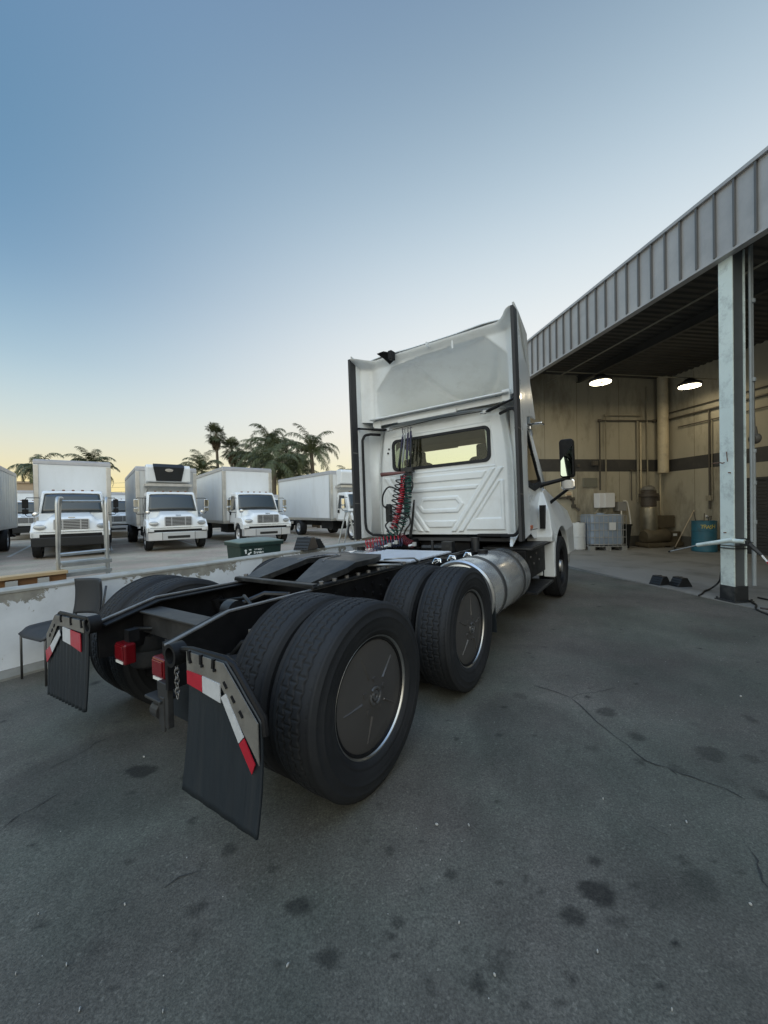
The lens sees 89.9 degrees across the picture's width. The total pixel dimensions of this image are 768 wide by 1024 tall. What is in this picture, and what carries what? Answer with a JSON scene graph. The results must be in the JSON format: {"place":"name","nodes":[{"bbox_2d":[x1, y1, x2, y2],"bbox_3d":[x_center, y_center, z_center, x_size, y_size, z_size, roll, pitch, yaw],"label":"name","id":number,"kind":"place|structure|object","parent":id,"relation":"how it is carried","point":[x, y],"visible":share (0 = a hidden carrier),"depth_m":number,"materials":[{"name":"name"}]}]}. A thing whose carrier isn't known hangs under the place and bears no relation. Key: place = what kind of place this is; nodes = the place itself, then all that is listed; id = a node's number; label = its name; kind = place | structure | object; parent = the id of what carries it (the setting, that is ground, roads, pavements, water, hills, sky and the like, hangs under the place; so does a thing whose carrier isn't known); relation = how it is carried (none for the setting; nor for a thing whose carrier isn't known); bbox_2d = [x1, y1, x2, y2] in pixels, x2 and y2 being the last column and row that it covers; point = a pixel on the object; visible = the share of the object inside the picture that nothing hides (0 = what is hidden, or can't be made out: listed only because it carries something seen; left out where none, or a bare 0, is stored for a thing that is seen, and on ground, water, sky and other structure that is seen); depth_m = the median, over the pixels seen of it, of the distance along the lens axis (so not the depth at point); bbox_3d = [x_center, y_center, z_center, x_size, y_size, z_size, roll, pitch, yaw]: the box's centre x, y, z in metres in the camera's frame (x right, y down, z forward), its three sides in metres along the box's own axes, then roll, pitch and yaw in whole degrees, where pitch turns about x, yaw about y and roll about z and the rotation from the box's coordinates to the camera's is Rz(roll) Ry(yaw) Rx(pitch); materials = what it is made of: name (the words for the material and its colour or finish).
{"place":"outdoors","nodes":[
{"label":"outdoors","id":0,"kind":"place"},
{"bbox_2d":[0,525,405,578],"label":"parking lot","id":1,"kind":"structure","parent":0,"point":[125,555],"depth_m":15.88,"materials":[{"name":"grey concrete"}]},
{"bbox_2d":[0,466,17,550],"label":"box truck","id":2,"kind":"object","parent":1,"relation":"on","point":[8,504],"visible":1,"depth_m":17.61,"materials":[{"name":"white paint"}]},
{"bbox_2d":[7,545,30,556],"bbox_3d":[-16.700,1.742,17.770,0.120,0.001,7.500,-1,1,-37],"label":"painted bay line","id":3,"kind":"object","parent":1,"relation":"on","point":[18,551],"visible":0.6,"depth_m":16.93,"materials":[{"name":"white paint"}]},
{"bbox_2d":[6,490,33,535],"bbox_3d":[-26.150,0.142,28.681,2.980,3.282,10.430,-1,1,-37],"label":"box truck","id":4,"kind":"object","parent":1,"relation":"on","point":[25,522],"visible":0.2,"depth_m":25.50,"materials":[{"name":"white paint"}]},
{"bbox_2d":[17,481,32,489],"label":"building","id":5,"kind":"structure","parent":1,"relation":"on","point":[26,485],"depth_m":54.48,"materials":[{"name":"beige paint"}]},
{"bbox_2d":[0,569,67,587],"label":"timber pallet","id":6,"kind":"object","parent":1,"relation":"on","point":[28,578],"visible":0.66,"depth_m":4.04,"materials":[{"name":"brown wood"}]},
{"bbox_2d":[7,453,63,483],"bbox_3d":[-30.338,-1.684,34.135,4.031,7.097,4.593,-1,1,18],"label":"palm tree","id":7,"kind":"object","parent":1,"relation":"on","point":[20,467],"visible":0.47,"depth_m":32.98,"materials":[{"name":"green plant"}]},
{"bbox_2d":[22,459,118,557],"bbox_3d":[-14.655,-0.253,18.328,2.980,3.882,10.430,-1,1,-37],"label":"box truck","id":8,"kind":"object","parent":1,"relation":"on","point":[81,523],"visible":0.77,"depth_m":15.63,"materials":[{"name":"white paint"}]},
{"bbox_2d":[54,496,111,576],"bbox_3d":[-3.598,0.704,4.619,0.394,1.773,0.664,-1,1,35],"label":"guard rail","id":9,"kind":"object","parent":1,"relation":"on","point":[106,559],"visible":0.44,"depth_m":4.53,"materials":[{"name":"metal"}]},
{"bbox_2d":[61,446,119,484],"bbox_3d":[-25.579,-1.845,33.708,4.296,7.264,4.182,-1,1,40],"label":"palm tree","id":10,"kind":"object","parent":1,"relation":"on","point":[92,458],"visible":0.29,"depth_m":33.26,"materials":[{"name":"green plant"}]},
{"bbox_2d":[111,492,138,532],"bbox_3d":[-20.435,0.141,29.162,2.980,3.082,10.478,-1,1,-37],"label":"box truck","id":11,"kind":"object","parent":1,"relation":"on","point":[119,523],"visible":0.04,"depth_m":25.42,"materials":[{"name":"white paint"}]},
{"bbox_2d":[125,464,207,549],"bbox_3d":[-11.791,-0.310,20.359,2.980,3.862,10.478,-1,1,-37],"label":"box truck","id":12,"kind":"object","parent":1,"relation":"on","point":[160,502],"visible":1,"depth_m":17.67,"materials":[{"name":"white paint"}]},
{"bbox_2d":[0,539,382,681],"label":"concrete wall","id":13,"kind":"structure","parent":1,"relation":"on","point":[22,607],"depth_m":3.95,"materials":[{"name":"white paint"}]},
{"bbox_2d":[294,536,317,550],"bbox_3d":[-1.400,0.556,6.906,0.290,0.226,0.383,-1,1,20],"label":"wheel chock","id":14,"kind":"object","parent":13,"relation":"on","point":[306,543],"visible":1,"depth_m":6.80,"materials":[{"name":"black plastic"}]},
{"bbox_2d":[315,538,324,547],"bbox_3d":[-1.278,0.574,7.187,0.304,0.181,0.230,-1,1,-27],"label":"wheel chock","id":15,"kind":"object","parent":13,"relation":"on","point":[320,544],"visible":0.47,"depth_m":7.11,"materials":[{"name":"black plastic"}]},
{"bbox_2d":[178,449,223,473],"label":"palm tree","id":16,"kind":"object","parent":1,"relation":"on","point":[200,462],"visible":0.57,"depth_m":43.50,"materials":[{"name":"green plant"}]},
{"bbox_2d":[205,422,226,466],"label":"palm tree","id":17,"kind":"object","parent":1,"relation":"on","point":[215,441],"visible":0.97,"depth_m":46.46,"materials":[{"name":"green plant"}]},
{"bbox_2d":[220,436,241,466],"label":"palm tree","id":18,"kind":"object","parent":1,"relation":"on","point":[231,443],"visible":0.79,"depth_m":45.71,"materials":[{"name":"green plant"}]},
{"bbox_2d":[231,449,245,466],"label":"palm tree","id":19,"kind":"object","parent":1,"relation":"on","point":[242,464],"visible":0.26,"depth_m":46.36,"materials":[{"name":"green plant"}]},
{"bbox_2d":[197,467,290,541],"bbox_3d":[-8.592,-0.404,22.309,2.980,3.902,10.478,-1,1,-37],"label":"box truck","id":20,"kind":"object","parent":1,"relation":"on","point":[241,502],"visible":0.79,"depth_m":19.89,"materials":[{"name":"white paint"}]},
{"bbox_2d":[224,537,283,557],"bbox_3d":[-2.622,1.032,7.786,0.960,1.035,0.746,-1,1,-43],"label":"waste dumpster","id":21,"kind":"object","parent":1,"relation":"on","point":[240,547],"visible":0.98,"depth_m":7.51,"materials":[{"name":"green plastic"}]},
{"bbox_2d":[226,443,281,467],"bbox_3d":[-13.493,-2.927,41.026,5.309,8.874,5.357,-1,1,-8],"label":"palm tree","id":22,"kind":"object","parent":1,"relation":"on","point":[244,453],"visible":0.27,"depth_m":39.73,"materials":[{"name":"green plant"}]},
{"bbox_2d":[241,423,292,462],"bbox_3d":[-11.845,-3.737,39.761,5.573,10.466,5.070,0,1,42],"label":"palm tree","id":23,"kind":"object","parent":1,"relation":"on","point":[266,434],"visible":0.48,"depth_m":39.37,"materials":[{"name":"green plant"}]},
{"bbox_2d":[238,439,312,494],"bbox_3d":[-9.484,-2.420,33.614,6.196,7.871,4.841,-1,1,-31],"label":"palm tree","id":24,"kind":"object","parent":1,"relation":"on","point":[273,463],"visible":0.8,"depth_m":33.46,"materials":[{"name":"green plant"}]},
{"bbox_2d":[252,433,303,487],"bbox_3d":[-10.471,-3.048,38.333,6.373,9.068,4.887,0,1,45],"label":"palm tree","id":25,"kind":"object","parent":1,"relation":"on","point":[265,440],"visible":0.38,"depth_m":37.53,"materials":[{"name":"green plant"}]},
{"bbox_2d":[274,495,293,529],"bbox_3d":[-10.735,0.039,32.963,2.980,2.882,10.478,-1,1,-37],"label":"box truck","id":26,"kind":"object","parent":1,"relation":"on","point":[276,501],"visible":0.06,"depth_m":30.13,"materials":[{"name":"white paint"}]},
{"bbox_2d":[262,458,310,481],"bbox_3d":[-9.182,-1.925,35.830,5.315,6.830,4.892,-1,1,3],"label":"palm tree","id":27,"kind":"object","parent":1,"relation":"on","point":[280,474],"visible":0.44,"depth_m":35.51,"materials":[{"name":"green plant"}]},
{"bbox_2d":[283,449,318,475],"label":"palm tree","id":28,"kind":"object","parent":1,"relation":"on","point":[309,472],"visible":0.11,"depth_m":38.46,"materials":[{"name":"green plant"}]},
{"bbox_2d":[282,423,339,526],"bbox_3d":[-6.771,-3.253,35.757,5.433,9.403,4.496,-1,1,-9],"label":"palm tree","id":29,"kind":"object","parent":1,"relation":"on","point":[311,446],"visible":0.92,"depth_m":35.46,"materials":[{"name":"green plant"}]},
{"bbox_2d":[278,469,388,539],"bbox_3d":[-3.383,-0.470,24.179,2.980,3.822,10.678,-1,1,-37],"label":"box truck","id":30,"kind":"object","parent":1,"relation":"on","point":[324,499],"visible":0.66,"depth_m":22.74,"materials":[{"name":"white paint"}]},
{"bbox_2d":[338,511,361,543],"bbox_3d":[-0.749,0.730,8.686,0.860,1.523,0.524,-1,1,15],"label":"folding ladder","id":31,"kind":"object","parent":1,"relation":"on","point":[349,516],"visible":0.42,"depth_m":8.54,"materials":[{"name":"metal"}]},
{"bbox_2d":[0,568,767,1023],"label":"yard asphalt","id":32,"kind":"structure","parent":0,"point":[554,884],"depth_m":1.60,"materials":[{"name":"grey asphalt"}]},
{"bbox_2d":[18,578,106,686],"bbox_3d":[-3.089,1.123,3.749,0.444,0.863,0.576,-1,1,25],"label":"stacking chair","id":33,"kind":"object","parent":32,"relation":"on","point":[89,596],"visible":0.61,"depth_m":3.96,"materials":[{"name":"grey metal"}]},
{"bbox_2d":[46,301,575,839],"bbox_3d":[0.500,-0.457,4.929,2.950,3.756,7.054,-2,0,35],"label":"semi truck","id":34,"kind":"object","parent":32,"relation":"on","point":[310,671],"visible":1,"depth_m":2.84,"materials":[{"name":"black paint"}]},
{"bbox_2d":[2,686,767,887],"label":"asphalt crack","id":35,"kind":"object","parent":32,"relation":"on","point":[760,872],"visible":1,"depth_m":1.98,"materials":[{"name":"black asphalt"}]},
{"bbox_2d":[15,610,765,1012],"bbox_3d":[0.964,1.434,3.175,7.872,0.140,4.521,-1,1,0],"label":"pale grit","id":36,"kind":"object","parent":32,"relation":"on","point":[459,922],"visible":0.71,"depth_m":1.32,"materials":[{"name":"grey"}]},
{"bbox_2d":[527,146,767,603],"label":"wash bay building","id":37,"kind":"structure","parent":32,"relation":"on","point":[651,325],"depth_m":9.83,"materials":[{"name":"beige paint"}]},
{"bbox_2d":[588,374,612,385],"bbox_3d":[5.953,-3.684,10.583,0.580,0.280,0.580,-1,1,-10],"label":"bay lamp","id":38,"kind":"object","parent":37,"relation":"attached to","point":[599,379],"visible":1,"depth_m":10.45,"materials":[{"name":"grey"}]},
{"bbox_2d":[613,500,630,523],"bbox_3d":[7.829,0.144,12.648,0.454,1.045,0.293,-1,1,-10],"label":"hose hanger box","id":39,"kind":"object","parent":37,"relation":"attached to","point":[621,506],"visible":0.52,"depth_m":12.54,"materials":[{"name":"grey metal"}]},
{"bbox_2d":[677,377,702,389],"bbox_3d":[8.791,-3.737,11.069,0.580,0.280,0.580,-1,1,-10],"label":"bay lamp","id":40,"kind":"object","parent":37,"relation":"attached to","point":[689,383],"visible":1,"depth_m":10.94,"materials":[{"name":"grey"}]},
{"bbox_2d":[747,476,767,555],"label":"roll up door","id":41,"kind":"structure","parent":37,"relation":"in","point":[761,500],"depth_m":10.19,"materials":[{"name":"black metal"}]},
{"bbox_2d":[0,0,767,494],"label":"sky","id":42,"kind":"structure","parent":0,"point":[209,209],"materials":[{"name":"blue"}]},
{"bbox_2d":[568,546,767,611],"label":"concrete floor","id":43,"kind":"structure","parent":0,"point":[700,571],"depth_m":8.52,"materials":[{"name":"grey concrete"}]},
{"bbox_2d":[572,521,585,549],"bbox_3d":[6.161,0.746,12.221,0.450,0.880,0.450,-1,1,-10],"label":"white drum","id":44,"kind":"object","parent":43,"relation":"on","point":[579,535],"visible":0.86,"depth_m":12.03,"materials":[{"name":"plastic"}]},
{"bbox_2d":[579,513,626,550],"bbox_3d":[6.901,0.603,12.263,1.120,1.140,0.966,-1,1,2],"label":"liquid tote","id":45,"kind":"object","parent":43,"relation":"on","point":[603,531],"visible":0.82,"depth_m":11.85,"materials":[{"name":"grey plastic"}]},
{"bbox_2d":[594,493,615,513],"bbox_3d":[7.109,-0.246,12.456,0.914,0.731,0.285,-1,1,-10],"label":"control box","id":46,"kind":"object","parent":45,"relation":"on","point":[605,502],"visible":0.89,"depth_m":12.34,"materials":[{"name":"white metal"}]},
{"bbox_2d":[605,493,614,506],"bbox_3d":[7.250,-0.377,12.346,0.350,0.450,0.023,-1,1,-10],"label":"cabinet door","id":47,"kind":"structure","parent":46,"relation":"in","point":[609,497],"depth_m":12.33,"materials":[{"name":"white metal"}]},
{"bbox_2d":[622,524,632,547],"bbox_3d":[7.643,0.773,12.455,0.440,0.770,0.560,-1,1,-10],"label":"waste bin","id":48,"kind":"object","parent":43,"relation":"on","point":[629,526],"visible":0.31,"depth_m":12.23,"materials":[{"name":"black plastic"}]},
{"bbox_2d":[638,485,659,541],"bbox_3d":[8.655,0.136,12.523,0.640,2.010,0.560,-1,1,-10],"label":"pressure tank","id":49,"kind":"object","parent":43,"relation":"on","point":[649,495],"visible":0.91,"depth_m":12.34,"materials":[{"name":"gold metal"}]},
{"bbox_2d":[635,515,682,547],"bbox_3d":[9.032,0.624,12.535,1.509,1.020,0.550,-1,1,-10],"label":"pump unit","id":50,"kind":"object","parent":43,"relation":"on","point":[661,538],"visible":0.83,"depth_m":12.34,"materials":[{"name":"brown paint"}]},
{"bbox_2d":[649,575,669,585],"bbox_3d":[4.818,1.183,6.718,0.264,0.158,0.200,-1,1,-17],"label":"wheel chock","id":51,"kind":"object","parent":43,"relation":"on","point":[659,580],"visible":1,"depth_m":6.64,"materials":[{"name":"black plastic"}]},
{"bbox_2d":[669,576,691,586],"bbox_3d":[5.049,1.181,6.555,0.264,0.158,0.200,-1,1,-4],"label":"wheel chock","id":52,"kind":"object","parent":43,"relation":"on","point":[677,581],"visible":1,"depth_m":6.46,"materials":[{"name":"black plastic"}]},
{"bbox_2d":[671,510,693,549],"bbox_3d":[8.936,0.543,11.562,0.618,1.205,0.209,-1,1,9],"label":"broom","id":53,"kind":"object","parent":43,"relation":"on","point":[673,548],"visible":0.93,"depth_m":11.53,"materials":[{"name":"beige wood"}]},
{"bbox_2d":[691,512,717,551],"bbox_3d":[9.316,0.566,11.198,0.605,1.152,0.604,-1,1,-10],"label":"trash drum","id":54,"kind":"object","parent":43,"relation":"on","point":[704,530],"visible":0.98,"depth_m":11.00,"materials":[{"name":"teal paint"}]},
{"bbox_2d":[698,571,720,595],"bbox_3d":[5.123,0.989,5.932,0.688,0.565,0.327,-1,1,-40],"label":"air hose","id":55,"kind":"object","parent":43,"relation":"on","point":[716,584],"visible":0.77,"depth_m":6.12,"materials":[{"name":"black plastic"}]},
{"bbox_2d":[668,537,767,609],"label":"wash lance","id":56,"kind":"object","parent":43,"relation":"on","point":[744,542],"visible":1,"depth_m":5.26,"materials":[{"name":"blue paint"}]},
{"bbox_2d":[748,597,767,614],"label":"floor hose","id":57,"kind":"object","parent":43,"relation":"on","point":[755,604],"visible":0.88,"depth_m":5.18,"materials":[{"name":"black plastic"}]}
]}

